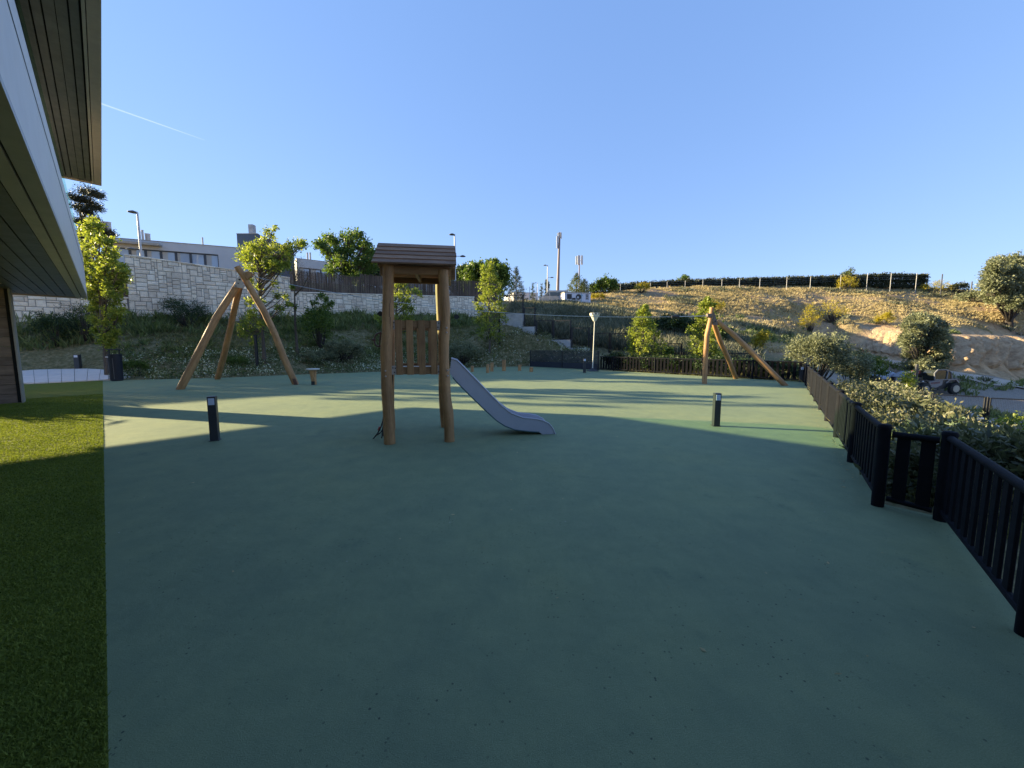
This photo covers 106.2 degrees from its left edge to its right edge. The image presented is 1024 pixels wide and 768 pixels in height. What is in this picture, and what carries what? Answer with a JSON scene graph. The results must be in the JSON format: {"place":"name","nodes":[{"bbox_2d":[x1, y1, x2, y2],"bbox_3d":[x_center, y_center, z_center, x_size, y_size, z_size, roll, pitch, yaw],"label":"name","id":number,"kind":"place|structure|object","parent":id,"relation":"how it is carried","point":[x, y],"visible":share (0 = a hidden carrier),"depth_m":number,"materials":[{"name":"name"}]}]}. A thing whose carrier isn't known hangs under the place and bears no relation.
{"place":"outdoors","nodes":[
{"label":"outdoors","id":0,"kind":"place"},
{"bbox_2d":[0,0,101,403],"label":"white building","id":1,"kind":"structure","parent":0,"point":[50,102],"depth_m":7.18,"materials":[{"name":"grey metal"}]},
{"bbox_2d":[0,380,110,767],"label":"lawn","id":2,"kind":"structure","parent":0,"point":[56,390],"depth_m":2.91,"materials":[{"name":"plant"}]},
{"bbox_2d":[22,365,369,383],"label":"path","id":3,"kind":"structure","parent":0,"point":[40,376],"depth_m":19.16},
{"bbox_2d":[371,243,555,444],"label":"play tower","id":4,"kind":"structure","parent":0,"point":[415,264],"depth_m":6.62,"materials":[{"name":"brown wood"}]},
{"bbox_2d":[2,280,1023,592],"bbox_3d":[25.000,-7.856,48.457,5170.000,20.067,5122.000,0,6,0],"label":"ground","id":5,"kind":"structure","parent":0,"point":[60,358],"depth_m":32.64,"materials":[{"name":"soil"}]},
{"bbox_2d":[22,308,81,346],"bbox_3d":[-26.073,-3.196,22.029,2.315,2.213,2.202,0,6,0],"label":"shrub","id":6,"kind":"object","parent":5,"relation":"on","point":[49,321],"visible":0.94,"depth_m":21.62,"materials":[{"name":"green plant"}]},
{"bbox_2d":[12,295,129,321],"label":"stone wall","id":7,"kind":"structure","parent":5,"relation":"on","point":[25,304],"depth_m":23.07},
{"bbox_2d":[55,301,95,340],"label":"shrub","id":8,"kind":"object","parent":5,"relation":"on","point":[83,325],"visible":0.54,"depth_m":22.59,"materials":[{"name":"green plant"}]},
{"bbox_2d":[66,182,119,252],"bbox_3d":[-31.682,-11.610,29.015,2.904,7.989,4.825,-4,7,-38],"label":"tree","id":9,"kind":"object","parent":5,"relation":"on","point":[86,206],"visible":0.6,"depth_m":28.06,"materials":[{"name":"green plant"}]},
{"bbox_2d":[76,214,133,374],"bbox_3d":[-20.689,-4.317,19.614,2.195,8.463,4.805,-6,8,-45],"label":"tree","id":10,"kind":"object","parent":5,"relation":"on","point":[103,274],"visible":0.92,"depth_m":19.04,"materials":[{"name":"green plant"}]},
{"bbox_2d":[126,210,142,255],"bbox_3d":[-31.462,-11.630,31.997,1.230,5.416,0.680,0,6,0],"label":"street lamp","id":11,"kind":"object","parent":5,"relation":"on","point":[139,233],"visible":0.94,"depth_m":31.86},
{"bbox_2d":[123,358,149,374],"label":"shrub","id":12,"kind":"object","parent":5,"relation":"on","point":[141,364],"visible":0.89,"depth_m":20.19,"materials":[{"name":"green plant"}]},
{"bbox_2d":[103,221,249,270],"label":"house","id":13,"kind":"structure","parent":5,"relation":"on","point":[215,256],"depth_m":38.28,"materials":[{"name":"concrete"}]},
{"bbox_2d":[161,251,175,260],"bbox_3d":[-33.850,-11.895,37.967,1.169,2.380,0.100,-2,6,-22],"label":"window","id":14,"kind":"structure","parent":13,"relation":"in","point":[167,255],"depth_m":37.89,"materials":[{"name":"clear glass"}]},
{"bbox_2d":[176,252,190,262],"bbox_3d":[-32.769,-11.939,38.408,1.169,2.380,0.100,-2,6,-22],"label":"window","id":15,"kind":"structure","parent":13,"relation":"in","point":[180,256],"depth_m":38.33,"materials":[{"name":"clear glass"}]},
{"bbox_2d":[190,253,204,264],"bbox_3d":[-31.687,-11.984,38.850,1.169,2.380,0.100,-2,6,-22],"label":"window","id":16,"kind":"structure","parent":13,"relation":"in","point":[196,258],"depth_m":38.78,"materials":[{"name":"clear glass"}]},
{"bbox_2d":[205,254,218,267],"bbox_3d":[-30.606,-12.028,39.292,1.169,2.380,0.100,-2,6,-22],"label":"window","id":17,"kind":"structure","parent":13,"relation":"in","point":[210,259],"depth_m":39.21,"materials":[{"name":"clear glass"}]},
{"bbox_2d":[154,292,210,327],"bbox_3d":[-22.344,-4.692,26.064,3.256,3.077,3.364,0,6,0],"label":"shrub","id":18,"kind":"object","parent":5,"relation":"on","point":[180,309],"visible":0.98,"depth_m":25.79,"materials":[{"name":"green plant"}]},
{"bbox_2d":[124,254,291,320],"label":"stone wall","id":19,"kind":"structure","parent":5,"relation":"on","point":[155,280],"depth_m":26.84,"materials":[{"name":"stone"}]},
{"bbox_2d":[226,355,250,365],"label":"shrub","id":20,"kind":"object","parent":5,"relation":"on","point":[230,359],"visible":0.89,"depth_m":22.29,"materials":[{"name":"green plant"}]},
{"bbox_2d":[0,307,492,351],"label":"tall weeds","id":21,"kind":"object","parent":5,"relation":"on","point":[145,327],"visible":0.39,"depth_m":25.54,"materials":[{"name":"plant"}]},
{"bbox_2d":[236,224,294,279],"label":"house","id":22,"kind":"structure","parent":5,"relation":"on","point":[249,236],"depth_m":45.61,"materials":[{"name":"concrete"}]},
{"bbox_2d":[231,224,310,363],"bbox_3d":[-14.427,-5.158,22.777,5.523,8.343,3.158,0,6,0],"label":"tree","id":23,"kind":"object","parent":5,"relation":"on","point":[275,263],"visible":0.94,"depth_m":22.41,"materials":[{"name":"green plant"}]},
{"bbox_2d":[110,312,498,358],"bbox_3d":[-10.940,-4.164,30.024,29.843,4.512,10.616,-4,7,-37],"label":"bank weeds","id":24,"kind":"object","parent":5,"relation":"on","point":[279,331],"visible":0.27,"depth_m":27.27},
{"bbox_2d":[278,257,334,356],"bbox_3d":[-13.023,-4.926,24.642,3.920,6.859,2.557,0,6,0],"label":"tree","id":25,"kind":"object","parent":5,"relation":"on","point":[325,319],"visible":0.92,"depth_m":24.57,"materials":[{"name":"green plant"}]},
{"bbox_2d":[300,306,335,347],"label":"shrub","id":26,"kind":"object","parent":5,"relation":"on","point":[319,341],"visible":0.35,"depth_m":27.10,"materials":[{"name":"green plant"}]},
{"bbox_2d":[299,349,339,365],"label":"shrub","id":27,"kind":"object","parent":5,"relation":"on","point":[308,354],"visible":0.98,"depth_m":24.18,"materials":[{"name":"green plant"}]},
{"bbox_2d":[294,252,361,285],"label":"house","id":28,"kind":"structure","parent":5,"relation":"on","point":[317,265],"depth_m":55.87,"materials":[{"name":"paint"}]},
{"bbox_2d":[324,338,365,362],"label":"shrub","id":29,"kind":"object","parent":5,"relation":"on","point":[347,346],"visible":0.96,"depth_m":25.36,"materials":[{"name":"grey plant"}]},
{"bbox_2d":[311,226,379,285],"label":"tree","id":30,"kind":"object","parent":5,"relation":"on","point":[339,254],"visible":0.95,"depth_m":41.64,"materials":[{"name":"green plant"}]},
{"bbox_2d":[110,326,592,378],"bbox_3d":[-9.000,-2.649,26.774,30.677,3.493,8.929,-2,6,-18],"label":"ground cover","id":31,"kind":"object","parent":5,"relation":"on","point":[181,359],"visible":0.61,"depth_m":23.37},
{"bbox_2d":[110,309,598,352],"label":"bank grass","id":32,"kind":"structure","parent":5,"relation":"on","point":[181,338],"depth_m":26.78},
{"bbox_2d":[291,292,473,317],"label":"stone wall","id":33,"kind":"structure","parent":5,"relation":"on","point":[342,301],"depth_m":34.50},
{"bbox_2d":[290,270,360,292],"bbox_3d":[-15.783,-8.289,32.844,5.519,2.388,0.123,-4,7,-37],"label":"reed screen","id":34,"kind":"object","parent":33,"relation":"attached to","point":[325,285],"visible":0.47,"depth_m":32.79,"materials":[{"name":"paint"}]},
{"bbox_2d":[360,274,431,294],"bbox_3d":[-10.815,-9.060,36.585,7.049,2.205,0.123,-4,7,-37],"label":"reed screen","id":35,"kind":"object","parent":33,"relation":"attached to","point":[375,284],"visible":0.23,"depth_m":35.34,"materials":[{"name":"wicker"}]},
{"bbox_2d":[432,280,472,296],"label":"reed screen","id":36,"kind":"object","parent":33,"relation":"on","point":[459,291],"visible":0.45,"depth_m":40.55,"materials":[{"name":"paint"}]},
{"bbox_2d":[373,283,422,333],"bbox_3d":[-8.997,-5.878,30.601,4.224,6.140,3.208,0,6,0],"label":"tree","id":37,"kind":"object","parent":5,"relation":"on","point":[405,307],"visible":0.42,"depth_m":30.30,"materials":[{"name":"green plant"}]},
{"bbox_2d":[449,337,480,364],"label":"shrub","id":38,"kind":"object","parent":5,"relation":"on","point":[462,347],"visible":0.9,"depth_m":29.61,"materials":[{"name":"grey plant"}]},
{"bbox_2d":[457,257,483,291],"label":"tree","id":39,"kind":"object","parent":5,"relation":"on","point":[471,270],"visible":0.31,"depth_m":51.88,"materials":[{"name":"green plant"}]},
{"bbox_2d":[474,302,497,317],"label":"stone wall","id":40,"kind":"structure","parent":5,"relation":"on","point":[479,303],"depth_m":41.68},
{"bbox_2d":[473,281,497,302],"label":"reed screen","id":41,"kind":"object","parent":40,"relation":"on","point":[476,293],"visible":0.28,"depth_m":41.94,"materials":[{"name":"paint"}]},
{"bbox_2d":[472,261,508,353],"bbox_3d":[-1.819,-6.064,31.051,3.227,7.613,2.830,-3,7,-29],"label":"tree","id":42,"kind":"object","parent":5,"relation":"on","point":[491,290],"visible":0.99,"depth_m":30.80,"materials":[{"name":"green plant"}]},
{"bbox_2d":[478,257,516,299],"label":"tree","id":43,"kind":"object","parent":5,"relation":"on","point":[502,270],"visible":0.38,"depth_m":49.81,"materials":[{"name":"green plant"}]},
{"bbox_2d":[504,266,530,300],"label":"conifer","id":44,"kind":"object","parent":5,"relation":"on","point":[516,271],"visible":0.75,"depth_m":60.45,"materials":[{"name":"green plant"}]},
{"bbox_2d":[500,313,589,350],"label":"concrete wall","id":45,"kind":"structure","parent":5,"relation":"on","point":[515,320],"depth_m":33.02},
{"bbox_2d":[500,294,750,359],"bbox_3d":[7.372,-4.251,29.528,18.982,6.174,0.566,3,7,29],"label":"stepped fence","id":46,"kind":"object","parent":45,"relation":"on","point":[589,343],"visible":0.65,"depth_m":30.78,"materials":[{"name":"metal"}]},
{"bbox_2d":[538,290,567,300],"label":"parked van","id":47,"kind":"object","parent":5,"relation":"on","point":[554,294],"visible":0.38,"depth_m":58.92,"materials":[{"name":"white metal"}]},
{"bbox_2d":[556,232,561,289],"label":"antenna mast","id":48,"kind":"object","parent":5,"relation":"on","point":[559,235],"visible":0.94,"depth_m":92.19,"materials":[{"name":"metal"}]},
{"bbox_2d":[559,292,590,302],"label":"white cabin","id":49,"kind":"object","parent":5,"relation":"on","point":[582,296],"visible":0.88,"depth_m":57.47,"materials":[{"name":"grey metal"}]},
{"bbox_2d":[566,271,587,292],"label":"conifer","id":50,"kind":"object","parent":5,"relation":"on","point":[581,286],"visible":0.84,"depth_m":66.25,"materials":[{"name":"green plant"}]},
{"bbox_2d":[592,272,620,292],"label":"shrub","id":51,"kind":"object","parent":5,"relation":"on","point":[605,284],"visible":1,"depth_m":65.64,"materials":[{"name":"green plant"}]},
{"bbox_2d":[601,349,627,366],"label":"shrub","id":52,"kind":"object","parent":5,"relation":"on","point":[614,354],"visible":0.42,"depth_m":26.27,"materials":[{"name":"green plant"}]},
{"bbox_2d":[505,298,764,359],"bbox_3d":[11.609,-6.859,41.342,26.773,8.527,26.212,4,7,33],"label":"fence","id":53,"kind":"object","parent":5,"relation":"on","point":[611,320],"depth_m":34.71,"materials":[{"name":"metal"}]},
{"bbox_2d":[622,351,653,367],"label":"shrub","id":54,"kind":"object","parent":5,"relation":"on","point":[638,355],"visible":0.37,"depth_m":25.22,"materials":[{"name":"green plant"}]},
{"bbox_2d":[623,304,669,356],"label":"tree","id":55,"kind":"object","parent":5,"relation":"on","point":[644,322],"visible":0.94,"depth_m":26.00,"materials":[{"name":"green plant"}]},
{"bbox_2d":[640,353,673,369],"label":"shrub","id":56,"kind":"object","parent":5,"relation":"on","point":[662,356],"visible":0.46,"depth_m":24.09,"materials":[{"name":"green plant"}]},
{"bbox_2d":[652,310,703,331],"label":"shrub","id":57,"kind":"object","parent":5,"relation":"on","point":[665,321],"visible":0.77,"depth_m":34.43,"materials":[{"name":"green plant"}]},
{"bbox_2d":[666,353,698,370],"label":"shrub","id":58,"kind":"object","parent":5,"relation":"on","point":[683,356],"visible":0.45,"depth_m":22.67,"materials":[{"name":"green plant"}]},
{"bbox_2d":[684,296,723,358],"bbox_3d":[12.540,-3.289,24.886,2.556,4.757,2.759,3,6,27],"label":"tree","id":59,"kind":"object","parent":5,"relation":"on","point":[703,319],"visible":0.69,"depth_m":24.62,"materials":[{"name":"green plant"}]},
{"bbox_2d":[692,353,735,372],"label":"shrub","id":60,"kind":"object","parent":5,"relation":"on","point":[696,364],"visible":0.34,"depth_m":21.52,"materials":[{"name":"green plant"}]},
{"bbox_2d":[723,355,763,377],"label":"shrub","id":61,"kind":"object","parent":5,"relation":"on","point":[740,358],"visible":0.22,"depth_m":20.36,"materials":[{"name":"green plant"}]},
{"bbox_2d":[749,328,771,350],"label":"broom bush","id":62,"kind":"object","parent":5,"relation":"on","point":[760,336],"visible":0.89,"depth_m":32.38,"materials":[{"name":"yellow plant"}]},
{"bbox_2d":[620,273,916,291],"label":"ridge fence","id":63,"kind":"object","parent":5,"relation":"on","point":[810,281],"visible":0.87,"depth_m":72.43,"materials":[{"name":"metal"}]},
{"bbox_2d":[611,271,929,290],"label":"ridge hedge","id":64,"kind":"object","parent":5,"relation":"on","point":[902,281],"visible":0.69,"depth_m":75.68,"materials":[{"name":"green plant"}]},
{"bbox_2d":[757,358,798,380],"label":"shrub","id":65,"kind":"object","parent":5,"relation":"on","point":[780,369],"visible":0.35,"depth_m":19.16,"materials":[{"name":"green plant"}]},
{"bbox_2d":[590,284,1023,352],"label":"hill grass","id":66,"kind":"structure","parent":5,"relation":"on","point":[795,290],"depth_m":60.82,"materials":[{"name":"plant"}]},
{"bbox_2d":[796,303,826,331],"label":"broom bush","id":67,"kind":"object","parent":5,"relation":"on","point":[809,327],"visible":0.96,"depth_m":51.20,"materials":[{"name":"yellow plant"}]},
{"bbox_2d":[778,327,858,379],"bbox_3d":[21.673,-1.923,27.462,4.544,4.279,4.233,2,6,19],"label":"shrub","id":68,"kind":"object","parent":5,"relation":"on","point":[816,348],"visible":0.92,"depth_m":26.61,"materials":[{"name":"green plant"}]},
{"bbox_2d":[617,362,1023,543],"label":"slope grass","id":69,"kind":"structure","parent":5,"relation":"on","point":[911,494],"depth_m":19.04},
{"bbox_2d":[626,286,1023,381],"bbox_3d":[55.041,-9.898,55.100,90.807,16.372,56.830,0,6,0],"label":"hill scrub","id":70,"kind":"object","parent":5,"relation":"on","point":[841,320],"visible":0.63,"depth_m":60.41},
{"bbox_2d":[815,296,852,322],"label":"broom bush","id":71,"kind":"object","parent":5,"relation":"on","point":[833,317],"visible":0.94,"depth_m":58.88,"materials":[{"name":"yellow plant"}]},
{"bbox_2d":[835,275,859,289],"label":"broom bush","id":72,"kind":"object","parent":5,"relation":"on","point":[846,278],"visible":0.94,"depth_m":72.32,"materials":[{"name":"yellow plant"}]},
{"bbox_2d":[829,345,878,384],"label":"shrub","id":73,"kind":"object","parent":5,"relation":"on","point":[861,365],"visible":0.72,"depth_m":27.48,"materials":[{"name":"green plant"}]},
{"bbox_2d":[822,323,903,356],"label":"sand cut","id":74,"kind":"object","parent":5,"relation":"on","point":[874,344],"visible":0.39,"depth_m":51.30,"materials":[{"name":"sand"}]},
{"bbox_2d":[706,312,1023,418],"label":"yard weeds","id":75,"kind":"object","parent":5,"relation":"on","point":[966,386],"visible":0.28,"depth_m":39.27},
{"bbox_2d":[830,375,906,390],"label":"laurel shrub","id":76,"kind":"object","parent":5,"relation":"on","point":[842,383],"visible":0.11,"depth_m":14.48,"materials":[{"name":"green plant"}]},
{"bbox_2d":[865,356,893,382],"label":"shrub","id":77,"kind":"object","parent":5,"relation":"on","point":[883,372],"visible":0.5,"depth_m":32.70,"materials":[{"name":"green plant"}]},
{"bbox_2d":[873,311,896,324],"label":"broom bush","id":78,"kind":"object","parent":5,"relation":"on","point":[886,315],"visible":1,"depth_m":54.17,"materials":[{"name":"yellow plant"}]},
{"bbox_2d":[835,378,943,403],"bbox_3d":[11.605,0.756,12.397,2.962,1.961,2.724,2,6,18],"label":"laurel shrub","id":79,"kind":"object","parent":5,"relation":"on","point":[872,385],"visible":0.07,"depth_m":11.86,"materials":[{"name":"green plant"}]},
{"bbox_2d":[843,383,964,412],"bbox_3d":[10.283,0.845,10.484,2.562,1.752,2.823,5,8,43],"label":"laurel shrub","id":80,"kind":"object","parent":5,"relation":"on","point":[855,395],"visible":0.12,"depth_m":10.45,"materials":[{"name":"green plant"}]},
{"bbox_2d":[897,365,919,389],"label":"shrub","id":81,"kind":"object","parent":5,"relation":"on","point":[908,380],"visible":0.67,"depth_m":21.99,"materials":[{"name":"green plant"}]},
{"bbox_2d":[893,308,958,377],"bbox_3d":[43.206,-4.143,40.186,4.892,7.385,9.608,6,8,44],"label":"tree","id":82,"kind":"object","parent":5,"relation":"on","point":[925,332],"visible":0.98,"depth_m":39.01,"materials":[{"name":"green plant"}]},
{"bbox_2d":[891,369,961,394],"bbox_3d":[39.389,-0.256,36.540,5.283,2.335,2.080,0,6,-5],"label":"telehandler","id":83,"kind":"object","parent":5,"relation":"on","point":[936,379],"visible":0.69,"depth_m":35.91,"materials":[{"name":"metal"}]},
{"bbox_2d":[832,409,1023,480],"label":"laurel shrub","id":84,"kind":"object","parent":5,"relation":"on","point":[952,424],"visible":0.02,"depth_m":5.72,"materials":[{"name":"green plant"}]},
{"bbox_2d":[851,393,1008,424],"bbox_3d":[9.072,1.022,8.695,2.565,1.653,2.839,-4,7,-37],"label":"laurel shrub","id":85,"kind":"object","parent":5,"relation":"on","point":[910,405],"visible":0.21,"depth_m":8.54,"materials":[{"name":"green plant"}]},
{"bbox_2d":[918,280,953,292],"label":"broom bush","id":86,"kind":"object","parent":5,"relation":"on","point":[937,285],"visible":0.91,"depth_m":72.40,"materials":[{"name":"green plant"}]},
{"bbox_2d":[853,413,1023,523],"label":"laurel shrub","id":87,"kind":"object","parent":5,"relation":"on","point":[1008,454],"visible":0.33,"depth_m":4.36,"materials":[{"name":"green plant"}]},
{"bbox_2d":[865,405,1017,434],"bbox_3d":[7.667,1.134,7.099,2.406,1.471,2.474,-4,7,-35],"label":"laurel shrub","id":88,"kind":"object","parent":5,"relation":"on","point":[893,419],"visible":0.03,"depth_m":7.20,"materials":[{"name":"green plant"}]},
{"bbox_2d":[943,280,973,293],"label":"shrub","id":89,"kind":"object","parent":5,"relation":"on","point":[962,285],"visible":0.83,"depth_m":71.80,"materials":[{"name":"green plant"}]},
{"bbox_2d":[908,391,1023,421],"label":"fence","id":90,"kind":"object","parent":5,"relation":"on","point":[987,402],"visible":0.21,"depth_m":17.74,"materials":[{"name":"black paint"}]},
{"bbox_2d":[952,288,983,302],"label":"shrub","id":91,"kind":"object","parent":5,"relation":"on","point":[971,295],"visible":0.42,"depth_m":64.79,"materials":[{"name":"green plant"}]},
{"bbox_2d":[972,250,1023,325],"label":"tree","id":92,"kind":"object","parent":5,"relation":"on","point":[1001,282],"visible":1,"depth_m":54.30,"materials":[{"name":"green plant"}]},
{"bbox_2d":[989,410,1023,431],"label":"shrub","id":93,"kind":"object","parent":5,"relation":"on","point":[1011,421],"visible":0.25,"depth_m":13.57,"materials":[{"name":"green plant"}]},
{"bbox_2d":[62,0,1023,299],"label":"sky","id":94,"kind":"structure","parent":0,"point":[668,140],"materials":[{"name":"blue"}]},
{"bbox_2d":[103,366,1023,767],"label":"playground floor","id":95,"kind":"structure","parent":0,"point":[585,582],"depth_m":2.69,"materials":[{"name":"green rubber"}]},
{"bbox_2d":[106,349,123,380],"bbox_3d":[-19.054,-0.918,18.461,0.534,1.531,0.535,0,6,0],"label":"litter bin","id":96,"kind":"object","parent":95,"relation":"on","point":[115,365],"visible":1,"depth_m":18.31,"materials":[{"name":"paint"}]},
{"bbox_2d":[207,396,221,441],"bbox_3d":[-5.343,0.616,6.878,0.155,0.798,0.155,-3,6,-24],"label":"bollard lamp","id":97,"kind":"object","parent":95,"relation":"on","point":[213,418],"visible":1,"depth_m":6.83,"materials":[{"name":"metal"}]},
{"bbox_2d":[176,265,298,389],"bbox_3d":[-12.091,-2.487,17.670,4.165,5.064,5.248,-3,6,-24],"label":"zipline trestle","id":98,"kind":"object","parent":95,"relation":"on","point":[236,289],"visible":0.98,"depth_m":15.93,"materials":[{"name":"brown wood"}]},
{"bbox_2d":[252,276,701,317],"bbox_3d":[-1.029,-3.642,16.238,19.264,1.647,0.150,0,6,-3],"label":"zipline cable","id":99,"kind":"object","parent":98,"relation":"attached to","point":[675,316],"visible":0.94,"depth_m":16.31,"materials":[{"name":"metal"}]},
{"bbox_2d":[530,350,599,369],"bbox_3d":[3.749,-1.863,28.909,6.417,1.320,0.137,6,8,44],"label":"slatted screen","id":100,"kind":"object","parent":95,"relation":"on","point":[541,362],"visible":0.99,"depth_m":28.83,"materials":[{"name":"black paint"}]},
{"bbox_2d":[599,356,803,379],"bbox_3d":[9.850,-1.019,22.284,0.174,1.008,11.582,-5,7,-40],"label":"picket fence","id":101,"kind":"object","parent":95,"relation":"on","point":[744,367],"visible":0.96,"depth_m":21.41,"materials":[{"name":"black plastic"}]},
{"bbox_2d":[711,393,721,426],"bbox_3d":[4.321,0.539,8.116,0.155,0.702,0.155,1,6,7],"label":"bollard lamp","id":102,"kind":"object","parent":95,"relation":"on","point":[716,410],"visible":1,"depth_m":8.07,"materials":[{"name":"metal"}]},
{"bbox_2d":[702,307,787,385],"bbox_3d":[10.084,-1.723,17.835,3.253,3.478,3.609,0,6,0],"label":"zipline trestle","id":103,"kind":"object","parent":95,"relation":"on","point":[713,322],"visible":0.92,"depth_m":16.90,"materials":[{"name":"brown wood"}]},
{"bbox_2d":[803,363,880,490],"bbox_3d":[8.764,0.168,10.975,0.120,0.908,16.858,4,7,35],"label":"picket fence","id":104,"kind":"object","parent":95,"relation":"on","point":[853,424],"visible":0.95,"depth_m":5.96,"materials":[{"name":"black plastic"}]},
{"bbox_2d":[871,423,959,522],"bbox_3d":[4.039,0.882,3.882,0.115,0.908,0.566,-5,7,-39],"label":"picket bay","id":105,"kind":"object","parent":95,"relation":"on","point":[925,469],"visible":0.91,"depth_m":3.88,"materials":[{"name":"black plastic"}]},
{"bbox_2d":[939,436,1023,637],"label":"picket fence","id":106,"kind":"object","parent":95,"relation":"on","point":[956,513],"visible":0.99,"depth_m":2.77,"materials":[{"name":"black plastic"}]},
{"bbox_2d":[840,350,1023,387],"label":"road","id":107,"kind":"structure","parent":0,"point":[1003,381],"depth_m":39.65,"materials":[{"name":"grey asphalt"}]},
{"bbox_2d":[947,334,1023,370],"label":"cliff","id":108,"kind":"structure","parent":0,"point":[994,351],"depth_m":45.49,"materials":[{"name":"soil"}]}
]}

